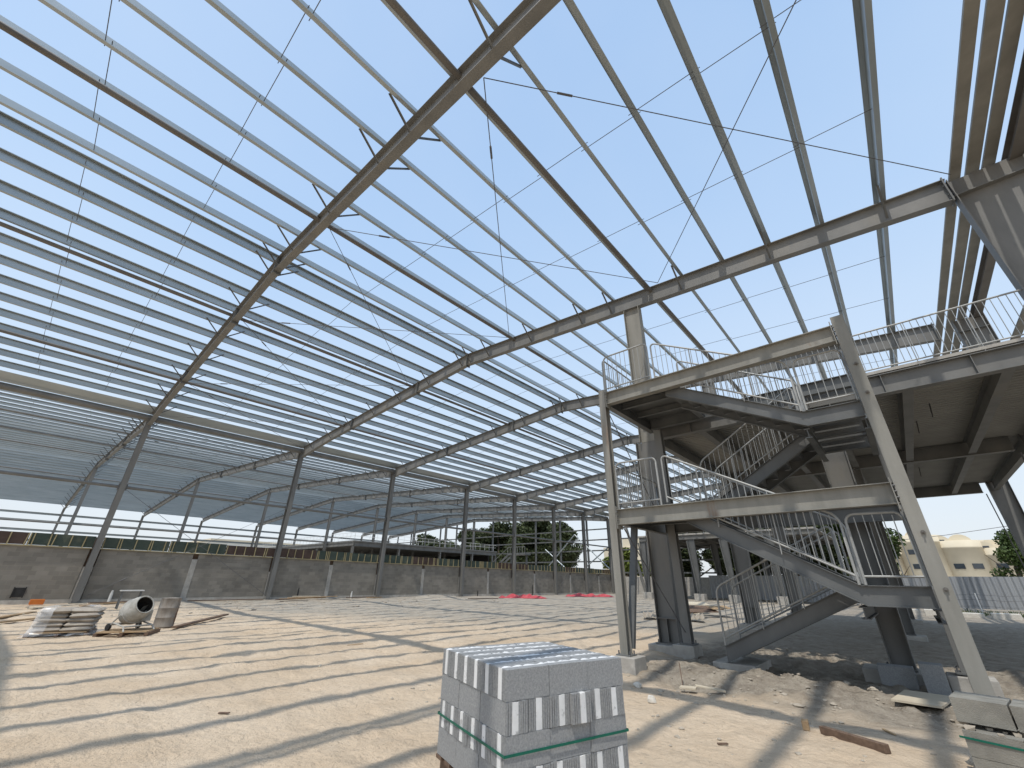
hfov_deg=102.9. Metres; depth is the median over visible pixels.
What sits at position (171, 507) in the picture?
roof purlin
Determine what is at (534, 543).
gable girt
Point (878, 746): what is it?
timber offcut
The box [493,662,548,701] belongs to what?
insulation block
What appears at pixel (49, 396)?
strut tube
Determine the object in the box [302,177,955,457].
roof rafter
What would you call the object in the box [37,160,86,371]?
sag rod
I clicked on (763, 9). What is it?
roof purlin
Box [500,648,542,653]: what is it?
insulation block
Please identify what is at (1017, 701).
insulation block
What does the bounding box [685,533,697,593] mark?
gable post
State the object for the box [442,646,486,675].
insulation block
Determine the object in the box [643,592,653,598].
footing
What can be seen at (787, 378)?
sag rod
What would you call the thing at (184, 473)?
roof purlin
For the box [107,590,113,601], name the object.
pipe stub
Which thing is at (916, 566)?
window
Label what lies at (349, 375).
sag rod
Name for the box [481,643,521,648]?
insulation block
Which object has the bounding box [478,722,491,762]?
insulation block
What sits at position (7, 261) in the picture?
roof purlin
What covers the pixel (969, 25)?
eave channel
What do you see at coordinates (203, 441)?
brace rod
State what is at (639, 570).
raking post
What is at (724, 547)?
mezzanine column
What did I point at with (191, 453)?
brace rod
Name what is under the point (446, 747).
insulation block
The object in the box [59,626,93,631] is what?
cement bag
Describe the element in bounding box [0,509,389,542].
wall girt
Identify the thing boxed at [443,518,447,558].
steel column
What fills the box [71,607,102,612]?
cement bag
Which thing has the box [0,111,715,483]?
roof purlin
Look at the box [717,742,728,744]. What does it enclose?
wood splinter
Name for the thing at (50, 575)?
block wall
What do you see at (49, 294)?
roof purlin
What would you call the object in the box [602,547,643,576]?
tree
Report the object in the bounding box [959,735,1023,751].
strap
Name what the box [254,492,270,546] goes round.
steel column
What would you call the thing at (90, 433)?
roof purlin
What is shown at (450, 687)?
insulation block
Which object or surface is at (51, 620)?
cement bag
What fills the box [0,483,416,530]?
roof purlin
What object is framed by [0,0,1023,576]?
sky
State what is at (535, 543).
gable post
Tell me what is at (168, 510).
roof purlin
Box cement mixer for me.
[104,596,154,632]
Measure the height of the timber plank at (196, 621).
0.090 m
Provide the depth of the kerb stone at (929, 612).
23.75 m
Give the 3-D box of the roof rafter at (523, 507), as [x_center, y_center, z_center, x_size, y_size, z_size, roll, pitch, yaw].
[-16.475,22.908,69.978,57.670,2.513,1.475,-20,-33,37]
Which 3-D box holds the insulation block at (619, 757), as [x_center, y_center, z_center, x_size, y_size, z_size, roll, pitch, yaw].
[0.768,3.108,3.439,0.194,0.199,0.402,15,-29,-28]
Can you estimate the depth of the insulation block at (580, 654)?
3.75 m
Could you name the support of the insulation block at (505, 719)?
on the insulation block at (485, 736)
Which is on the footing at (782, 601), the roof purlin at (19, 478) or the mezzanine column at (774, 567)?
the mezzanine column at (774, 567)
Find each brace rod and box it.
[84,509,285,596]
[128,491,264,594]
[132,448,252,458]
[148,436,268,447]
[171,416,324,424]
[173,426,259,458]
[189,383,396,385]
[191,385,299,446]
[244,320,506,337]
[244,322,338,424]
[330,230,407,383]
[331,227,656,282]
[483,77,508,331]
[484,77,950,174]
[657,0,796,282]
[986,494,1023,566]
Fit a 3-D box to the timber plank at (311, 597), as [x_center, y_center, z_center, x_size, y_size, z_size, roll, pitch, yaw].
[-13.316,14.299,27.405,0.200,0.075,3.406,-18,-31,34]
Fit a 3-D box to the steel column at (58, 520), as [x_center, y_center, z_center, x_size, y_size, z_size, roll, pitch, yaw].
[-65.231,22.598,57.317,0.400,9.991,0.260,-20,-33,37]
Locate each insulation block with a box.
[437,726,456,767]
[439,698,449,730]
[441,673,459,707]
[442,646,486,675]
[447,704,457,737]
[451,648,496,679]
[455,739,478,767]
[456,709,468,745]
[458,681,480,720]
[460,651,509,684]
[468,715,479,752]
[470,655,520,689]
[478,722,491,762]
[479,756,495,767]
[480,691,527,736]
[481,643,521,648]
[481,658,533,695]
[491,646,530,650]
[491,728,550,767]
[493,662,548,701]
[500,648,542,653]
[510,651,557,657]
[514,641,553,645]
[522,654,570,661]
[523,643,563,648]
[528,696,548,731]
[530,763,549,767]
[535,646,577,650]
[535,658,587,694]
[546,649,589,653]
[549,693,569,727]
[549,722,590,761]
[550,757,571,767]
[559,651,604,657]
[569,690,591,724]
[571,752,590,767]
[573,655,622,689]
[589,688,607,719]
[589,714,627,751]
[590,748,610,767]
[604,685,624,716]
[610,744,628,767]
[949,694,1017,730]
[952,691,1010,704]
[962,728,1023,767]
[969,723,1022,736]
[972,756,1022,767]
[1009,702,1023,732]
[1012,699,1023,703]
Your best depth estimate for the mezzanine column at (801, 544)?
39.69 m
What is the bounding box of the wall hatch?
[9,587,26,597]
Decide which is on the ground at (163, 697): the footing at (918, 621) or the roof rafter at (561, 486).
the footing at (918, 621)
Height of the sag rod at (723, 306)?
1.261 m
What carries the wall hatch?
attached to the block wall at (50, 575)
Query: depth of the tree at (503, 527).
108.32 m
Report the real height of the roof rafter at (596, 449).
2.280 m
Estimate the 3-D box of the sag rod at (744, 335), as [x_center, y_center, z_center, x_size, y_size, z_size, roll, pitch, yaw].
[7.375,-1.408,19.119,15.608,1.261,0.115,-20,-33,37]
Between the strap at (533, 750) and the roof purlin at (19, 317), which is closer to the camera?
the strap at (533, 750)
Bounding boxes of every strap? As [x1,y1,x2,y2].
[438,711,628,758]
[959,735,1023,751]
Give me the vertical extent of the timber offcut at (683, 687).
0.040 m
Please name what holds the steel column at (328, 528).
on the ground at (163, 697)
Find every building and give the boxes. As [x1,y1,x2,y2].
[191,538,303,557]
[603,538,650,576]
[895,532,1023,576]
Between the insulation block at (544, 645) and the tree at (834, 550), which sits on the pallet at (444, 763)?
the insulation block at (544, 645)
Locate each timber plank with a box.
[0,611,36,617]
[0,617,38,622]
[27,603,86,608]
[79,602,125,605]
[88,601,126,603]
[171,614,228,627]
[187,599,262,600]
[281,597,325,598]
[287,596,337,597]
[468,598,497,598]
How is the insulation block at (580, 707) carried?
on the insulation block at (564, 734)
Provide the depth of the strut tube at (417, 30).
9.66 m
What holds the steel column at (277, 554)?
on the ground at (163, 697)
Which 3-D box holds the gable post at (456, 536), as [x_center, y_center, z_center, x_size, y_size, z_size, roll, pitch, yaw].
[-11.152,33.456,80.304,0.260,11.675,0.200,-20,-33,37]
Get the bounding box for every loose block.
[876,663,919,689]
[918,661,951,695]
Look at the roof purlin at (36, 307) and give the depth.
20.66 m
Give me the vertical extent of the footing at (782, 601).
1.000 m
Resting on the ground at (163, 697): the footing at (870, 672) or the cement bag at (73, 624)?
the footing at (870, 672)
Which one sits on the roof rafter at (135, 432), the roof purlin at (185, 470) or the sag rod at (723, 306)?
the roof purlin at (185, 470)
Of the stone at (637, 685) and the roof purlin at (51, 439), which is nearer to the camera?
the stone at (637, 685)
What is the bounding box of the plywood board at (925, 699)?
[891,690,950,708]
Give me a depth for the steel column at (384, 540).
33.80 m
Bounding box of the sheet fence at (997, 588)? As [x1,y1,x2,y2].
[708,575,1023,610]
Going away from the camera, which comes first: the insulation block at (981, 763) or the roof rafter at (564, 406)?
the insulation block at (981, 763)
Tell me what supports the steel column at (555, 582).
on the ground at (163, 697)
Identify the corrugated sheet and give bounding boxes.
[643,611,704,620]
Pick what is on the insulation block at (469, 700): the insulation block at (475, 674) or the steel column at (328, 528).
the insulation block at (475, 674)
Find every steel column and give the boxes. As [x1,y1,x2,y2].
[46,508,64,545]
[64,467,97,534]
[68,419,150,603]
[133,515,143,538]
[177,482,199,540]
[195,521,202,541]
[250,526,257,546]
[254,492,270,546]
[263,452,302,599]
[322,502,334,559]
[370,508,378,553]
[374,472,395,596]
[411,514,417,556]
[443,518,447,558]
[458,488,468,596]
[472,522,474,555]
[511,499,516,593]
[551,507,557,594]
[581,513,588,593]
[606,519,614,593]
[945,153,1023,299]
[951,312,1023,447]
[985,481,1023,556]
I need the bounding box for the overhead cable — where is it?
[905,526,1005,539]
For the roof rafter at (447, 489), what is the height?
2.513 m
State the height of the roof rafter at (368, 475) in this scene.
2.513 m
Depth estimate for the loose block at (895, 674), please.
7.24 m
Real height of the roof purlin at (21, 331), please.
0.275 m
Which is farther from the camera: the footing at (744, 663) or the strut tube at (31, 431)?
the strut tube at (31, 431)
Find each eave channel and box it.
[933,0,980,357]
[942,0,1005,354]
[951,0,1023,352]
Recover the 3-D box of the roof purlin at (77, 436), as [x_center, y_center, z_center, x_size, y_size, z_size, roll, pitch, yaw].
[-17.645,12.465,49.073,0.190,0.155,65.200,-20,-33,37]
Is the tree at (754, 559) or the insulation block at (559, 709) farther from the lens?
the tree at (754, 559)
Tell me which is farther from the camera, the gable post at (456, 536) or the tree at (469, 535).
the tree at (469, 535)
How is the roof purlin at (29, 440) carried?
on the roof rafter at (472, 500)
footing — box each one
[615,655,646,675]
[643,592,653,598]
[648,642,673,654]
[673,643,702,658]
[694,594,707,600]
[713,656,771,671]
[729,595,740,602]
[739,623,768,629]
[776,596,788,604]
[862,663,924,685]
[906,634,928,641]
[911,619,923,624]
[946,672,1004,697]
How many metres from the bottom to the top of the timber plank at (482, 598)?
0.065 m
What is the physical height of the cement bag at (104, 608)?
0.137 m
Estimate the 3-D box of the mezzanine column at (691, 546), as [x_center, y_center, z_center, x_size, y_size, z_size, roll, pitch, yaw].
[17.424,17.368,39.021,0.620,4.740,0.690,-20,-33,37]
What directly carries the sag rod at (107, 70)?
attached to the roof purlin at (70, 136)
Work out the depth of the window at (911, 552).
68.59 m
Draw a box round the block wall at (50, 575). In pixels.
[0,537,612,604]
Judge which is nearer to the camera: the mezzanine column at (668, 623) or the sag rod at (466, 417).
the mezzanine column at (668, 623)
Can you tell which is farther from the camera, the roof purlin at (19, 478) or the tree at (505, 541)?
the tree at (505, 541)
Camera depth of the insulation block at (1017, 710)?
3.76 m
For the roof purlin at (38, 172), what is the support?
on the roof rafter at (592, 511)
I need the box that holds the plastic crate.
[28,599,44,604]
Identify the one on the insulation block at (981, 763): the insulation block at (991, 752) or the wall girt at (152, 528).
the insulation block at (991, 752)
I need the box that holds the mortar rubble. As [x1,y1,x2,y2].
[956,719,1023,737]
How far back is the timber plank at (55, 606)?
18.25 m
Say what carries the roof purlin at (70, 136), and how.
on the roof rafter at (592, 511)
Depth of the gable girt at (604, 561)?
62.11 m
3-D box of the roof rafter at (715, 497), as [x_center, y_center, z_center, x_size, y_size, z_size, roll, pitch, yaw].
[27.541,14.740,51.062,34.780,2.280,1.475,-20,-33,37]
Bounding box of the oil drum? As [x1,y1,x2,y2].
[153,597,181,627]
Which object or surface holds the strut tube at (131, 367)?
attached to the roof rafter
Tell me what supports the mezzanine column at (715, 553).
on the footing
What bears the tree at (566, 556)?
on the ground at (163, 697)
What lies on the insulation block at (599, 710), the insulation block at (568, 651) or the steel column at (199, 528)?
the insulation block at (568, 651)
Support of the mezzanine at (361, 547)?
on the ground at (163, 697)
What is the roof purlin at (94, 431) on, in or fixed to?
on the roof rafter at (560, 513)
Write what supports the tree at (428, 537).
on the ground at (163, 697)
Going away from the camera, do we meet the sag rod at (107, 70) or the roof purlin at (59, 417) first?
the sag rod at (107, 70)
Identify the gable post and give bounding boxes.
[455,525,457,547]
[491,522,493,561]
[535,521,536,564]
[559,521,561,566]
[585,521,589,567]
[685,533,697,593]
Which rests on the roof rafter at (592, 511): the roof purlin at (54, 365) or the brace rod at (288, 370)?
the roof purlin at (54, 365)
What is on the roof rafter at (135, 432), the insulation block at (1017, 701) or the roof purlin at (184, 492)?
the roof purlin at (184, 492)
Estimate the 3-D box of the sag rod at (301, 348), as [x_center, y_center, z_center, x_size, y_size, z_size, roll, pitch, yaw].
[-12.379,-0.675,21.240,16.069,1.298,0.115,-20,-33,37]
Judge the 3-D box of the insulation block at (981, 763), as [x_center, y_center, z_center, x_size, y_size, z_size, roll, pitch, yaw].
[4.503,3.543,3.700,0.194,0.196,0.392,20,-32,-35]
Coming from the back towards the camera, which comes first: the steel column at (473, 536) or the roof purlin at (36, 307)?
the steel column at (473, 536)
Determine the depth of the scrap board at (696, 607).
21.69 m
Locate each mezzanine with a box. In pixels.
[262,532,496,565]
[638,527,833,548]
[649,289,1023,497]
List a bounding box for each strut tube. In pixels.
[0,21,598,391]
[0,221,698,499]
[0,329,634,507]
[0,382,607,518]
[0,407,566,517]
[0,425,532,518]
[0,438,501,519]
[0,466,448,524]
[0,470,609,547]
[0,518,324,542]
[385,0,746,397]
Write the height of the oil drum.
0.860 m
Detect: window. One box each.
[908,550,914,554]
[913,564,920,568]
[954,564,965,568]
[972,564,984,568]
[996,563,1009,568]
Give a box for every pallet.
[22,628,96,637]
[92,628,160,636]
[436,753,452,767]
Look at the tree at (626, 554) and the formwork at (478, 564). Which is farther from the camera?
the tree at (626, 554)
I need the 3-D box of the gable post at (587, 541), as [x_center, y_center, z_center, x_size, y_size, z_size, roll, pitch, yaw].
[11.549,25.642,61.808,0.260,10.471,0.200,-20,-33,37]
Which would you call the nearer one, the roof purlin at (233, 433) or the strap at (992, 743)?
the strap at (992, 743)
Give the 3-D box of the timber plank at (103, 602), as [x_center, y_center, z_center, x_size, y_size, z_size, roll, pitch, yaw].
[-19.949,11.121,20.851,0.200,0.065,2.596,-11,-28,23]
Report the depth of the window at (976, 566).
63.38 m
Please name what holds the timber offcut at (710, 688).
on the ground at (163, 697)
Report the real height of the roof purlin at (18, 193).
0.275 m
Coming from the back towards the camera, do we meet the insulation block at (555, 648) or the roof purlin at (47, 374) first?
the roof purlin at (47, 374)
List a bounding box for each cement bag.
[29,626,63,632]
[32,622,66,627]
[36,618,66,622]
[37,613,71,617]
[41,608,73,613]
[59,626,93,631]
[63,621,96,626]
[66,617,98,621]
[69,612,101,617]
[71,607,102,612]
[79,607,106,611]
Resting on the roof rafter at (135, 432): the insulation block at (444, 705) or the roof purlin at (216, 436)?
the roof purlin at (216, 436)
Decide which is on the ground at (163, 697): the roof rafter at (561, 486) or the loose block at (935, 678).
the loose block at (935, 678)
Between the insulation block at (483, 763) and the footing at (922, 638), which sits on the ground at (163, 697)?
the footing at (922, 638)
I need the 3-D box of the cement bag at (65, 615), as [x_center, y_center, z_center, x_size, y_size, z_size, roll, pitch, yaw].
[-12.832,6.497,11.457,0.650,0.136,0.436,17,-29,-28]
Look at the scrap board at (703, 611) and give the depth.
20.15 m
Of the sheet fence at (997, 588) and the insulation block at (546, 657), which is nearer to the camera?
the insulation block at (546, 657)
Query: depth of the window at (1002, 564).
62.02 m
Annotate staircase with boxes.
[493,546,530,565]
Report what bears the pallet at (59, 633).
on the ground at (163, 697)
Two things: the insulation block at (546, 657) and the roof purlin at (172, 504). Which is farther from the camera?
the roof purlin at (172, 504)
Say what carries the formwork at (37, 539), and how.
attached to the block wall at (50, 575)
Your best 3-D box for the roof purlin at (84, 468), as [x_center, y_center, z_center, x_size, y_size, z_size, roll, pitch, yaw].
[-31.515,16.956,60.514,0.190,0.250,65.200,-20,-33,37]
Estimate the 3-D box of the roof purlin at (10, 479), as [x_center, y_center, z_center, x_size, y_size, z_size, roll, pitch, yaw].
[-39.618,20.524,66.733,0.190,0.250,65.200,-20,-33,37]
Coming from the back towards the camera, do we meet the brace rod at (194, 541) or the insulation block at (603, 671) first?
the brace rod at (194, 541)
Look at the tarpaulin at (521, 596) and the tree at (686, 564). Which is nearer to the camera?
the tarpaulin at (521, 596)
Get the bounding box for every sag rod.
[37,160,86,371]
[93,0,119,149]
[105,216,194,388]
[204,0,320,206]
[225,298,355,414]
[275,333,410,427]
[354,373,500,446]
[367,0,800,292]
[381,391,525,455]
[427,105,879,325]
[510,256,884,370]
[541,298,887,386]
[592,358,893,413]
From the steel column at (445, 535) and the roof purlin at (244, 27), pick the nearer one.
the roof purlin at (244, 27)
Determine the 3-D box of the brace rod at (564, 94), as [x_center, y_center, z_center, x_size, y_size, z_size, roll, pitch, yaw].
[4.824,-5.564,8.922,10.939,0.586,0.053,4,-26,-8]
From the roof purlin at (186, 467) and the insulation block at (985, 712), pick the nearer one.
the insulation block at (985, 712)
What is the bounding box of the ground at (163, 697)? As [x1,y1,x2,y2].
[0,594,1023,767]
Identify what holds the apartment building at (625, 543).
on the ground at (163, 697)
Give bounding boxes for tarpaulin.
[498,594,546,598]
[566,593,612,596]
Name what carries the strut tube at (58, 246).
attached to the roof rafter
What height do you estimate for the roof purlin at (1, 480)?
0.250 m
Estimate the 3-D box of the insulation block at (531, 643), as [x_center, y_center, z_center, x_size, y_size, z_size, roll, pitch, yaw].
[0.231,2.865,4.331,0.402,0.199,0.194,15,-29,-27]
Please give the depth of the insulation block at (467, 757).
3.26 m
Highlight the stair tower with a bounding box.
[598,314,999,696]
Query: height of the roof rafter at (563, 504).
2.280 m
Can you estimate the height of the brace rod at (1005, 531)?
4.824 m
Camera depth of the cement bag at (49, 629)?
11.13 m
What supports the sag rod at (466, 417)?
attached to the roof purlin at (62, 149)
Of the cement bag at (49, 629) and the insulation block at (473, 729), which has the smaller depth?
the insulation block at (473, 729)
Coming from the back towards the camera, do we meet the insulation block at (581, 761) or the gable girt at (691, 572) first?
the gable girt at (691, 572)
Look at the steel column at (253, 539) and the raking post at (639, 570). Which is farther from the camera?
the steel column at (253, 539)
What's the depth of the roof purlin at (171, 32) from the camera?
10.10 m
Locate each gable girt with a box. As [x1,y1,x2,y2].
[398,527,627,543]
[447,538,627,547]
[496,547,680,554]
[502,559,712,562]
[625,572,716,573]
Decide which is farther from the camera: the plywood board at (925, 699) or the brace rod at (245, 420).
the brace rod at (245, 420)
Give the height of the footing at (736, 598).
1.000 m
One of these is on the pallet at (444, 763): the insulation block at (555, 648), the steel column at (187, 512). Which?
the insulation block at (555, 648)
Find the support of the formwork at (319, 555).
attached to the block wall at (50, 575)
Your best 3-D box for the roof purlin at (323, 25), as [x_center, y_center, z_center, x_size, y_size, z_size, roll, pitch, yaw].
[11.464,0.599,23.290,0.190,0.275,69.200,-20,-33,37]
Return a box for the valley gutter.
[0,370,608,516]
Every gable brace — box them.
[548,535,574,565]
[574,534,609,569]
[579,548,607,572]
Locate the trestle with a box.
[114,590,144,608]
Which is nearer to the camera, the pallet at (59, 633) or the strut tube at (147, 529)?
the pallet at (59, 633)
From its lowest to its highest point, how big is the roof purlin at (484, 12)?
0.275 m
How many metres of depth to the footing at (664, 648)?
10.21 m
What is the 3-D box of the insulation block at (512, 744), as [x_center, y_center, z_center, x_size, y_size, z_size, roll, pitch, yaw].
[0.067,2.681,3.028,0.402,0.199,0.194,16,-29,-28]
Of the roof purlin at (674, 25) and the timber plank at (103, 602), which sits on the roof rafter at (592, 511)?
the roof purlin at (674, 25)
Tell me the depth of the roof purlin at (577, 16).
9.37 m
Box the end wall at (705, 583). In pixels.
[625,577,711,595]
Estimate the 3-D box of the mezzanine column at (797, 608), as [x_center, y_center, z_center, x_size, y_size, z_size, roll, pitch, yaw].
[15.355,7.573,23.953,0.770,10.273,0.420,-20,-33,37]
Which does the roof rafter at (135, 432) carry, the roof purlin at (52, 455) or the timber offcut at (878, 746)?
the roof purlin at (52, 455)
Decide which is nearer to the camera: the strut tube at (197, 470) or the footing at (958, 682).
the footing at (958, 682)
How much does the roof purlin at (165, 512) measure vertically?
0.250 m
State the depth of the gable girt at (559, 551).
65.44 m
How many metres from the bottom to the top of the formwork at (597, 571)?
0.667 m
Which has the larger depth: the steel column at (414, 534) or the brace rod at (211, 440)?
the steel column at (414, 534)
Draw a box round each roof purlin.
[0,15,600,390]
[0,58,637,428]
[0,94,720,482]
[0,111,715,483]
[0,147,716,492]
[0,179,711,496]
[0,207,699,498]
[0,232,691,500]
[0,254,681,501]
[0,274,640,494]
[0,291,641,498]
[0,308,642,504]
[0,322,639,506]
[0,336,629,507]
[0,348,607,506]
[0,359,607,511]
[0,389,593,516]
[0,392,587,516]
[0,397,580,516]
[0,401,572,516]
[0,405,566,516]
[0,410,555,516]
[0,412,551,516]
[0,416,546,517]
[0,419,540,517]
[0,422,534,517]
[0,427,522,517]
[0,430,511,517]
[0,432,509,517]
[0,435,503,517]
[0,437,497,517]
[0,440,494,518]
[0,441,490,518]
[0,443,485,518]
[0,445,480,518]
[0,447,474,518]
[0,449,470,519]
[0,452,462,520]
[0,455,460,521]
[0,458,457,522]
[0,461,454,522]
[0,463,450,523]
[0,467,444,524]
[0,468,440,524]
[0,474,433,526]
[0,475,430,527]
[0,477,426,528]
[0,479,424,528]
[0,481,421,529]
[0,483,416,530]
[0,485,412,530]
[0,487,411,531]
[0,489,406,532]
[0,491,404,532]
[0,493,401,533]
[0,494,395,533]
[0,496,395,534]
[0,497,378,534]
[2,382,601,515]
[2,425,523,516]
[38,0,621,386]
[120,0,630,375]
[205,0,663,375]
[292,0,685,368]
[381,0,742,396]
[472,0,769,391]
[563,0,796,383]
[657,0,826,378]
[753,0,852,339]
[852,0,897,366]
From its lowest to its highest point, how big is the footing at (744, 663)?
0.435 m
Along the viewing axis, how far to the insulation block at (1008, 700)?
4.11 m
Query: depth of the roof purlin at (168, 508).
63.06 m
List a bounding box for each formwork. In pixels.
[0,531,95,548]
[100,537,274,557]
[280,548,378,562]
[384,555,459,566]
[465,560,511,569]
[516,564,553,571]
[557,566,583,572]
[588,568,609,573]
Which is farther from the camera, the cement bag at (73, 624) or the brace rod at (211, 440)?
the brace rod at (211, 440)
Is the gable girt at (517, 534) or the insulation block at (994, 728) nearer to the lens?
the insulation block at (994, 728)
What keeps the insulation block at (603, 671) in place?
on the insulation block at (615, 701)
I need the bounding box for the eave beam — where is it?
[962,50,1023,350]
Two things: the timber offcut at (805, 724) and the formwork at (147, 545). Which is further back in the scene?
the formwork at (147, 545)
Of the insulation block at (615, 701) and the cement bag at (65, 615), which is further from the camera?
the cement bag at (65, 615)
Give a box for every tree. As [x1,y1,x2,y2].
[415,533,438,546]
[434,528,479,556]
[466,522,511,562]
[477,528,506,568]
[503,532,540,570]
[504,517,571,569]
[533,521,582,567]
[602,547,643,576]
[678,532,715,576]
[702,528,773,575]
[752,527,846,575]
[780,525,855,575]
[829,524,905,569]
[984,528,1023,576]
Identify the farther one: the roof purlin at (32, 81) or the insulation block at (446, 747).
the roof purlin at (32, 81)
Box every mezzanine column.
[623,305,682,644]
[638,542,650,591]
[686,539,702,593]
[701,381,765,624]
[709,544,721,574]
[718,538,737,594]
[759,556,770,575]
[764,536,785,595]
[771,527,802,612]
[798,542,808,559]
[805,404,918,672]
[852,469,916,635]
[878,522,915,619]
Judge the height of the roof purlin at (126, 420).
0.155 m
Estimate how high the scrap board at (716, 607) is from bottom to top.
0.140 m
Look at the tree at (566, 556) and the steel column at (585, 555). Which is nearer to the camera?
the steel column at (585, 555)
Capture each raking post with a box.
[625,527,645,591]
[645,531,650,584]
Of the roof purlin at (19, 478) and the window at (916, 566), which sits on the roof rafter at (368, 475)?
the roof purlin at (19, 478)
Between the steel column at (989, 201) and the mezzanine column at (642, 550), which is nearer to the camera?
the steel column at (989, 201)
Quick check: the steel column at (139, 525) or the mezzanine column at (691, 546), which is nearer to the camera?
the mezzanine column at (691, 546)
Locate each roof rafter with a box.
[60,415,159,509]
[141,448,300,516]
[146,0,560,425]
[202,470,390,521]
[257,485,466,526]
[297,496,512,530]
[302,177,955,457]
[333,505,551,533]
[362,511,580,535]
[389,516,606,538]
[394,322,939,476]
[468,434,644,491]
[516,455,684,501]
[555,471,711,509]
[583,482,721,515]
[683,496,720,502]
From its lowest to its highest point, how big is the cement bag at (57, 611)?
0.137 m
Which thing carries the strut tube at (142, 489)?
attached to the steel column at (122, 487)
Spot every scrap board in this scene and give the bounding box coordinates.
[689,602,708,604]
[689,605,723,609]
[690,609,718,612]
[706,605,731,609]
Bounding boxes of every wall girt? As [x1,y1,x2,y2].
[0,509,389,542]
[0,517,329,541]
[0,527,292,545]
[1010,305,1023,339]
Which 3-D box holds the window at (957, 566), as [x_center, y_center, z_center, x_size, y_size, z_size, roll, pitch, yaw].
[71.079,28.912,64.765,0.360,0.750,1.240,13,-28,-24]
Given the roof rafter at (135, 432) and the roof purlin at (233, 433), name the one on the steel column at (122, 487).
the roof rafter at (135, 432)
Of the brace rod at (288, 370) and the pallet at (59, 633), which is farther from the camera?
the brace rod at (288, 370)
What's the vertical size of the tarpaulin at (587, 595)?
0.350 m
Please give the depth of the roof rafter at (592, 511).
49.43 m
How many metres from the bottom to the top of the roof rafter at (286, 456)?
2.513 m
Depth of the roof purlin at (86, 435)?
35.73 m
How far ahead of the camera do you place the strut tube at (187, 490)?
52.41 m
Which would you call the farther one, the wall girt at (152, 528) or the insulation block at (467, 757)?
the wall girt at (152, 528)
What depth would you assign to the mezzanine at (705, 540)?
40.27 m
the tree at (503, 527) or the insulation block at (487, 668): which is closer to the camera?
the insulation block at (487, 668)
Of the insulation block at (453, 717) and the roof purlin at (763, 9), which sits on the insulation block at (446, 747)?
the insulation block at (453, 717)
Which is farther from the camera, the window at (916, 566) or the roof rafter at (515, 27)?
the window at (916, 566)
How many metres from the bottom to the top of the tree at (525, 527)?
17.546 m
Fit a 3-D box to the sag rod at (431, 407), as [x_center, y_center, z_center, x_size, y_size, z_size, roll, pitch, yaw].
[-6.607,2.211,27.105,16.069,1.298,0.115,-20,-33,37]
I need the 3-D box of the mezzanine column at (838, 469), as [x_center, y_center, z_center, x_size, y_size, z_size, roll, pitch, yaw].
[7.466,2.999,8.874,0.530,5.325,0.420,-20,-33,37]
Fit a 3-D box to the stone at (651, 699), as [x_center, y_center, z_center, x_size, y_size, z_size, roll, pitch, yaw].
[2.065,4.669,6.028,0.120,0.117,0.126,11,-27,-20]
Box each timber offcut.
[679,685,696,690]
[695,684,725,692]
[801,718,809,730]
[819,726,890,753]
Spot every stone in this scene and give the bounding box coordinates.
[633,682,641,688]
[647,695,656,703]
[912,609,919,614]
[924,609,935,615]
[962,612,985,617]
[990,613,1022,619]
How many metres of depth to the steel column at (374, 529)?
63.79 m
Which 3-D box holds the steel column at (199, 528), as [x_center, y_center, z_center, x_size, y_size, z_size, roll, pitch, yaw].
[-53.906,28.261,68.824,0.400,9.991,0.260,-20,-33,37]
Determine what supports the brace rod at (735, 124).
attached to the roof rafter at (515, 27)
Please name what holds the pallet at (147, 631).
on the ground at (163, 697)
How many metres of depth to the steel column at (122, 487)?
22.11 m
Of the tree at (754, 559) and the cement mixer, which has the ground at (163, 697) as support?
the tree at (754, 559)
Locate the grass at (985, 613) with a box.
[962,609,1023,617]
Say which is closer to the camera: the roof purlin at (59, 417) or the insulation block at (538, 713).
the insulation block at (538, 713)
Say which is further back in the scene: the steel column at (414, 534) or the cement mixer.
the steel column at (414, 534)
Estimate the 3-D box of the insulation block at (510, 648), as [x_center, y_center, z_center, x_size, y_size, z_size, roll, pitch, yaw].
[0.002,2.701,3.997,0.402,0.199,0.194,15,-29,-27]
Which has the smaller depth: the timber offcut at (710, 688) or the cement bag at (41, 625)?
the timber offcut at (710, 688)
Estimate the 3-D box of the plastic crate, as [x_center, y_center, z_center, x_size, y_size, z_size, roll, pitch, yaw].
[-22.121,10.143,19.010,0.320,0.220,0.480,-20,-33,37]
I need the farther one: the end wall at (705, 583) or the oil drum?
the end wall at (705, 583)
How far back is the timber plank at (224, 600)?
24.29 m
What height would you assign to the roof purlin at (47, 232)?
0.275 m
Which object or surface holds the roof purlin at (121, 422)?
on the roof rafter at (135, 432)
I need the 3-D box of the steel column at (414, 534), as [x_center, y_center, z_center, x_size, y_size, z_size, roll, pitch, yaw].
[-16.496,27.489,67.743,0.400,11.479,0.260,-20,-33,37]
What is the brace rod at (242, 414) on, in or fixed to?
attached to the strut tube at (131, 367)
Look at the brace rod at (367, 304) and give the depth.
15.98 m
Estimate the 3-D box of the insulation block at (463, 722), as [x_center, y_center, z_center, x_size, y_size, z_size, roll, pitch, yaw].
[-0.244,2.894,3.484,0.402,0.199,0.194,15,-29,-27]
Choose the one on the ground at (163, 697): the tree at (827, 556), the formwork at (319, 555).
the tree at (827, 556)
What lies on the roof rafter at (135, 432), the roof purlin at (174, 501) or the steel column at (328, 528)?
the roof purlin at (174, 501)
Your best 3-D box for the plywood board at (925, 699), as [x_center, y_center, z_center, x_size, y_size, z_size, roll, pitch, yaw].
[6.057,4.626,6.000,1.227,0.065,0.553,21,-32,-36]

